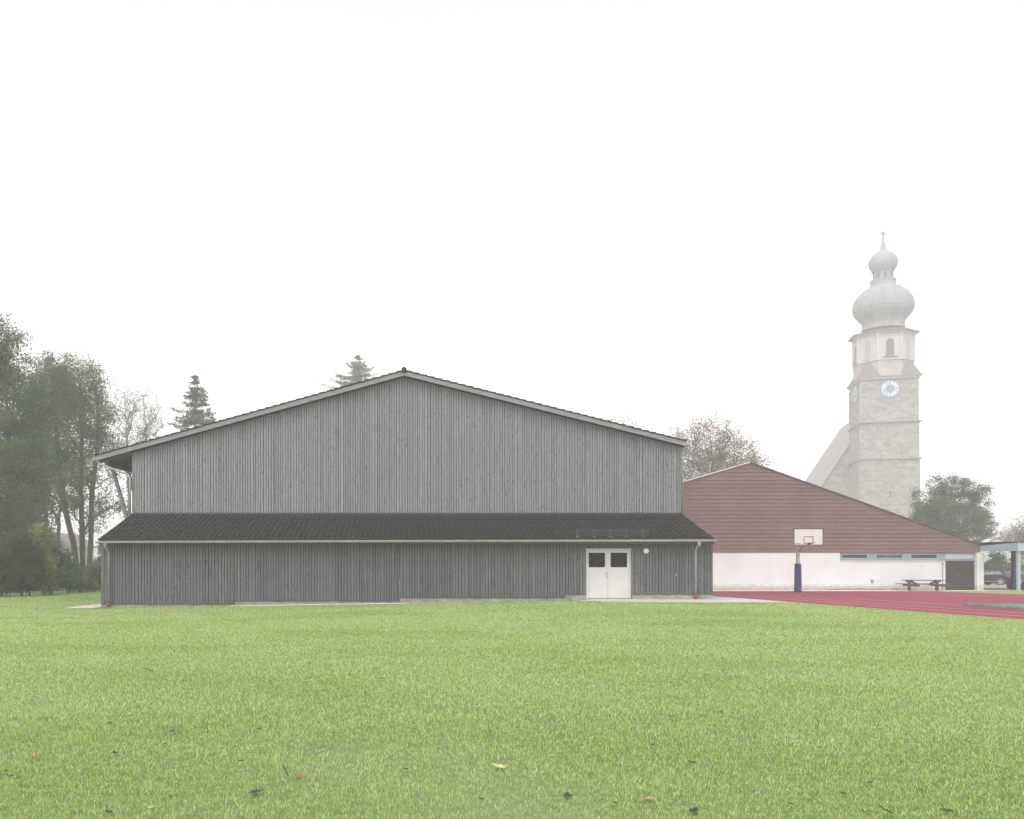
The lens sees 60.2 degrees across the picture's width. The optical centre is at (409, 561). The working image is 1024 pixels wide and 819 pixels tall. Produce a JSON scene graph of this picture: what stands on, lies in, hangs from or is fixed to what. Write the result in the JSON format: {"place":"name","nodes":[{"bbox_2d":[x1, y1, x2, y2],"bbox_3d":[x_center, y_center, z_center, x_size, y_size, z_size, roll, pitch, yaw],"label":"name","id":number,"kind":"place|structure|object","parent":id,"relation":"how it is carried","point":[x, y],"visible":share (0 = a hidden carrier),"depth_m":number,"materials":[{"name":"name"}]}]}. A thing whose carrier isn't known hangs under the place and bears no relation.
{"place":"outdoors","nodes":[
{"label":"outdoors","id":0,"kind":"place"},
{"bbox_2d":[67,602,406,608],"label":"gravel","id":1,"kind":"structure","parent":0,"point":[91,606],"depth_m":38.57,"materials":[{"name":"grey gravel"}]},
{"bbox_2d":[0,587,1023,818],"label":"lawn","id":2,"kind":"structure","parent":0,"point":[416,804],"depth_m":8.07,"materials":[{"name":"green plant"}]},
{"bbox_2d":[0,533,31,596],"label":"shrub","id":3,"kind":"object","parent":2,"relation":"on","point":[8,578],"visible":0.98,"depth_m":48.13,"materials":[{"name":"green plant"}]},
{"bbox_2d":[0,523,47,589],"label":"shrub","id":4,"kind":"object","parent":2,"relation":"on","point":[17,530],"visible":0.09,"depth_m":54.78,"materials":[{"name":"green plant"}]},
{"bbox_2d":[1,528,50,595],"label":"shrub","id":5,"kind":"object","parent":2,"relation":"on","point":[32,554],"visible":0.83,"depth_m":48.89,"materials":[{"name":"green plant"}]},
{"bbox_2d":[0,313,70,548],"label":"broadleaf tree","id":6,"kind":"object","parent":2,"relation":"on","point":[18,479],"visible":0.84,"depth_m":60.30,"materials":[{"name":"green plant"}]},
{"bbox_2d":[25,521,64,593],"bbox_3d":[-22.110,-0.256,52.576,1.988,4.487,2.640,0,0,31],"label":"shrub","id":7,"kind":"object","parent":2,"relation":"on","point":[46,533],"visible":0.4,"depth_m":52.68,"materials":[{"name":"green plant"}]},
{"bbox_2d":[35,556,60,594],"bbox_3d":[-21.073,0.754,50.674,1.652,2.508,1.972,0,0,0],"label":"shrub","id":8,"kind":"object","parent":2,"relation":"on","point":[50,586],"visible":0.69,"depth_m":50.43,"materials":[{"name":"green plant"}]},
{"bbox_2d":[15,357,91,550],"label":"multi stem tree","id":9,"kind":"object","parent":2,"relation":"on","point":[60,510],"visible":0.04,"depth_m":87.71,"materials":[{"name":"green plant"}]},
{"bbox_2d":[46,537,74,566],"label":"shrub","id":10,"kind":"object","parent":2,"relation":"on","point":[60,548],"visible":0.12,"depth_m":69.93,"materials":[{"name":"green plant"}]},
{"bbox_2d":[48,546,72,590],"bbox_3d":[-24.023,0.490,60.094,2.322,3.166,2.181,0,0,-36],"label":"shrub","id":11,"kind":"object","parent":2,"relation":"on","point":[63,557],"visible":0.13,"depth_m":59.86,"materials":[{"name":"green plant"}]},
{"bbox_2d":[41,533,96,564],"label":"house","id":12,"kind":"structure","parent":2,"relation":"on","point":[65,540],"depth_m":122.06,"materials":[{"name":"paint"}]},
{"bbox_2d":[55,558,86,592],"bbox_3d":[-20.822,0.882,53.385,2.240,2.364,2.146,0,0,0],"label":"shrub","id":13,"kind":"object","parent":2,"relation":"on","point":[70,576],"visible":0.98,"depth_m":53.33,"materials":[{"name":"green plant"}]},
{"bbox_2d":[21,346,131,579],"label":"multi stem tree","id":14,"kind":"object","parent":2,"relation":"on","point":[78,406],"visible":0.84,"depth_m":73.48,"materials":[{"name":"green plant"}]},
{"bbox_2d":[79,575,100,592],"bbox_3d":[-20.660,1.417,55.684,2.531,1.225,2.089,0,0,41],"label":"shrub","id":15,"kind":"object","parent":2,"relation":"on","point":[91,584],"visible":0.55,"depth_m":55.30,"materials":[{"name":"green plant"}]},
{"bbox_2d":[82,556,100,591],"bbox_3d":[-20.764,0.844,58.179,2.500,2.411,1.793,0,0,39],"label":"shrub","id":16,"kind":"object","parent":2,"relation":"on","point":[93,571],"visible":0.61,"depth_m":57.75,"materials":[{"name":"green plant"}]},
{"bbox_2d":[84,543,100,574],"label":"shrub","id":17,"kind":"object","parent":2,"relation":"on","point":[99,549],"visible":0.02,"depth_m":67.70,"materials":[{"name":"green plant"}]},
{"bbox_2d":[99,383,170,516],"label":"bare tree","id":18,"kind":"object","parent":2,"relation":"on","point":[149,425],"visible":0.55,"depth_m":111.95,"materials":[{"name":"grey plant"}]},
{"bbox_2d":[167,374,217,433],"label":"spruce tree","id":19,"kind":"object","parent":2,"relation":"on","point":[196,418],"visible":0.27,"depth_m":104.38,"materials":[{"name":"green plant"}]},
{"bbox_2d":[318,354,377,391],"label":"spruce tree","id":20,"kind":"object","parent":2,"relation":"on","point":[357,373],"visible":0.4,"depth_m":139.07,"materials":[{"name":"green plant"}]},
{"bbox_2d":[93,357,716,606],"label":"timber barn","id":21,"kind":"structure","parent":2,"relation":"on","point":[404,484],"depth_m":43.03,"materials":[{"name":"wood"}]},
{"bbox_2d":[587,550,607,597],"bbox_3d":[8.401,0.549,39.087,0.932,2.142,0.126,0,0,0],"label":"door","id":22,"kind":"structure","parent":21,"relation":"in","point":[597,560],"depth_m":39.10,"materials":[{"name":"white paint"}]},
{"bbox_2d":[608,550,630,597],"bbox_3d":[9.392,0.549,39.114,1.033,2.142,0.072,0,0,0],"label":"door","id":23,"kind":"structure","parent":21,"relation":"in","point":[619,561],"depth_m":39.10,"materials":[{"name":"white paint"}]},
{"bbox_2d":[492,763,505,767],"bbox_3d":[0.705,1.577,6.769,0.106,0.026,0.106,0,0,-20],"label":"fallen leaf","id":24,"kind":"object","parent":2,"relation":"on","point":[500,766],"visible":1,"depth_m":6.78,"materials":[{"name":"yellow plant"}]},
{"bbox_2d":[599,408,649,430],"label":"bare tree","id":25,"kind":"object","parent":2,"relation":"on","point":[624,420],"visible":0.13,"depth_m":104.29,"materials":[{"name":"brown plant"}]},
{"bbox_2d":[688,807,698,811],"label":"fallen leaf","id":26,"kind":"object","parent":2,"relation":"on","point":[694,810],"visible":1,"depth_m":5.58,"materials":[{"name":"plant"}]},
{"bbox_2d":[659,407,780,480],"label":"autumn tree","id":27,"kind":"object","parent":2,"relation":"on","point":[713,456],"visible":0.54,"depth_m":97.02,"materials":[{"name":"brown plant"}]},
{"bbox_2d":[683,462,983,589],"bbox_3d":[26.865,-2.040,74.925,24.930,9.680,30.150,0,0,0],"label":"school gym","id":28,"kind":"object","parent":2,"relation":"on","point":[749,516],"visible":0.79,"depth_m":59.99,"materials":[{"name":"brown"}]},
{"bbox_2d":[841,554,867,558],"bbox_3d":[30.581,-0.383,60.074,1.837,0.338,0.048,0,0,0],"label":"window","id":29,"kind":"structure","parent":28,"relation":"in","point":[843,556],"depth_m":60.08,"materials":[{"name":"grey glass"}]},
{"bbox_2d":[875,554,902,558],"bbox_3d":[32.962,-0.383,60.074,1.875,0.338,0.048,0,0,0],"label":"window","id":30,"kind":"structure","parent":28,"relation":"in","point":[877,556],"depth_m":60.08,"materials":[{"name":"grey glass"}]},
{"bbox_2d":[910,554,937,558],"bbox_3d":[35.355,-0.383,60.074,1.860,0.338,0.048,0,0,0],"label":"window","id":31,"kind":"structure","parent":28,"relation":"in","point":[912,556],"depth_m":60.08,"materials":[{"name":"grey glass"}]},
{"bbox_2d":[945,561,959,588],"bbox_3d":[37.305,0.898,60.060,0.995,1.924,0.080,0,0,0],"label":"door","id":32,"kind":"structure","parent":28,"relation":"in","point":[952,568],"depth_m":60.05,"materials":[{"name":"metal"}]},
{"bbox_2d":[945,554,972,558],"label":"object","id":33,"kind":"structure","parent":28,"relation":"in","point":[947,556],"depth_m":60.08,"materials":[{"name":"blue paint"}]},
{"bbox_2d":[960,561,973,588],"bbox_3d":[38.310,0.898,60.075,0.995,1.924,0.050,0,0,0],"label":"door","id":34,"kind":"structure","parent":28,"relation":"in","point":[966,567],"depth_m":60.05,"materials":[{"name":"grey metal"}]},
{"bbox_2d":[805,224,922,518],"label":"church","id":35,"kind":"structure","parent":2,"relation":"on","point":[871,455],"depth_m":209.22,"materials":[{"name":"stone"}]},
{"bbox_2d":[984,551,1010,583],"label":"shrub","id":36,"kind":"object","parent":2,"relation":"on","point":[997,561],"visible":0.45,"depth_m":91.39,"materials":[{"name":"green plant"}]},
{"bbox_2d":[977,541,1023,590],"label":"covered walkway","id":37,"kind":"structure","parent":2,"relation":"on","point":[1015,548],"depth_m":58.12,"materials":[{"name":"blue paint"}]},
{"bbox_2d":[980,538,1005,541],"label":"barrel skylight","id":38,"kind":"object","parent":37,"relation":"on","point":[993,540],"visible":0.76,"depth_m":65.90},
{"bbox_2d":[992,513,1023,559],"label":"autumn tree","id":39,"kind":"object","parent":2,"relation":"on","point":[1014,533],"visible":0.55,"depth_m":111.87,"materials":[{"name":"brown plant"}]},
{"bbox_2d":[1005,558,1022,570],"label":"shrub","id":40,"kind":"object","parent":2,"relation":"on","point":[1009,559],"visible":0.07,"depth_m":96.19,"materials":[{"name":"green plant"}]},
{"bbox_2d":[1012,530,1023,561],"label":"autumn tree","id":41,"kind":"object","parent":2,"relation":"on","point":[1022,552],"visible":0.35,"depth_m":100.15,"materials":[{"name":"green plant"}]},
{"bbox_2d":[0,0,1023,565],"label":"sky","id":42,"kind":"structure","parent":0,"point":[662,212],"materials":[{"name":"white"}]},
{"bbox_2d":[574,599,781,601],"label":"concrete path","id":43,"kind":"structure","parent":0,"point":[683,600],"depth_m":37.62,"materials":[{"name":"grey concrete"}]},
{"bbox_2d":[713,597,743,598],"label":"concrete path","id":44,"kind":"structure","parent":0,"point":[726,598],"depth_m":39.85,"materials":[{"name":"grey concrete"}]},
{"bbox_2d":[713,591,1023,618],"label":"running track","id":45,"kind":"structure","parent":0,"point":[935,600],"depth_m":38.86,"materials":[{"name":"red rubber"}]},
{"bbox_2d":[794,528,822,591],"bbox_3d":[24.090,-0.077,53.235,1.336,3.914,1.671,0,0,-43],"label":"basketball stand","id":46,"kind":"object","parent":45,"relation":"on","point":[807,536],"visible":1,"depth_m":53.08,"materials":[{"name":"blue metal"}]},
{"bbox_2d":[717,594,1014,612],"bbox_3d":[18.851,1.749,34.500,0.069,0.314,45.422,0,0,-8],"label":"lane line","id":47,"kind":"object","parent":45,"relation":"on","point":[894,604],"visible":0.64,"depth_m":33.30,"materials":[{"name":"white paint"}]},
{"bbox_2d":[720,595,1014,615],"bbox_3d":[17.451,1.749,34.500,0.069,0.314,45.422,0,0,-8],"label":"lane line","id":48,"kind":"object","parent":45,"relation":"on","point":[885,606],"visible":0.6,"depth_m":32.12,"materials":[{"name":"white paint"}]},
{"bbox_2d":[715,596,1023,619],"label":"lane line","id":49,"kind":"object","parent":45,"relation":"on","point":[888,609],"visible":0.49,"depth_m":29.99,"materials":[{"name":"white paint"}]},
{"bbox_2d":[963,603,1023,609],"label":"pit cover","id":50,"kind":"object","parent":45,"relation":"on","point":[1011,606],"visible":1,"depth_m":32.54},
{"bbox_2d":[713,590,1023,590],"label":"school apron","id":51,"kind":"object","parent":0,"point":[866,590],"visible":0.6,"depth_m":58.70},
{"bbox_2d":[825,588,914,589],"bbox_3d":[31.504,1.861,59.820,6.155,0.136,0.130,0,0,0],"label":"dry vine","id":52,"kind":"object","parent":51,"relation":"on","point":[869,589],"visible":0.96,"depth_m":59.80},
{"bbox_2d":[895,580,950,590],"bbox_3d":[34.422,1.569,58.595,2.839,0.720,1.590,0,0,0],"label":"picnic table","id":53,"kind":"object","parent":51,"relation":"on","point":[910,583],"visible":1,"depth_m":58.25,"materials":[{"name":"brown wood"}]},
{"bbox_2d":[984,583,1023,589],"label":"parking ground","id":54,"kind":"structure","parent":0,"point":[991,586],"depth_m":69.86,"materials":[{"name":"grey asphalt"}]},
{"bbox_2d":[905,470,1000,541],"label":"broadleaf tree","id":55,"kind":"object","parent":54,"relation":"on","point":[971,514],"visible":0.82,"depth_m":93.54,"materials":[{"name":"green plant"}]},
{"bbox_2d":[984,570,1009,584],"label":"parked car","id":56,"kind":"object","parent":54,"relation":"on","point":[996,577],"visible":0.56,"depth_m":83.13,"materials":[{"name":"black paint"}]},
{"bbox_2d":[1004,570,1023,583],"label":"parked car","id":57,"kind":"object","parent":54,"relation":"on","point":[1022,575],"visible":0.12,"depth_m":87.73,"materials":[{"name":"red paint"}]},
{"bbox_2d":[1004,576,1010,587],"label":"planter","id":58,"kind":"object","parent":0,"point":[1008,583],"visible":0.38,"depth_m":66.02,"materials":[{"name":"green wood"}]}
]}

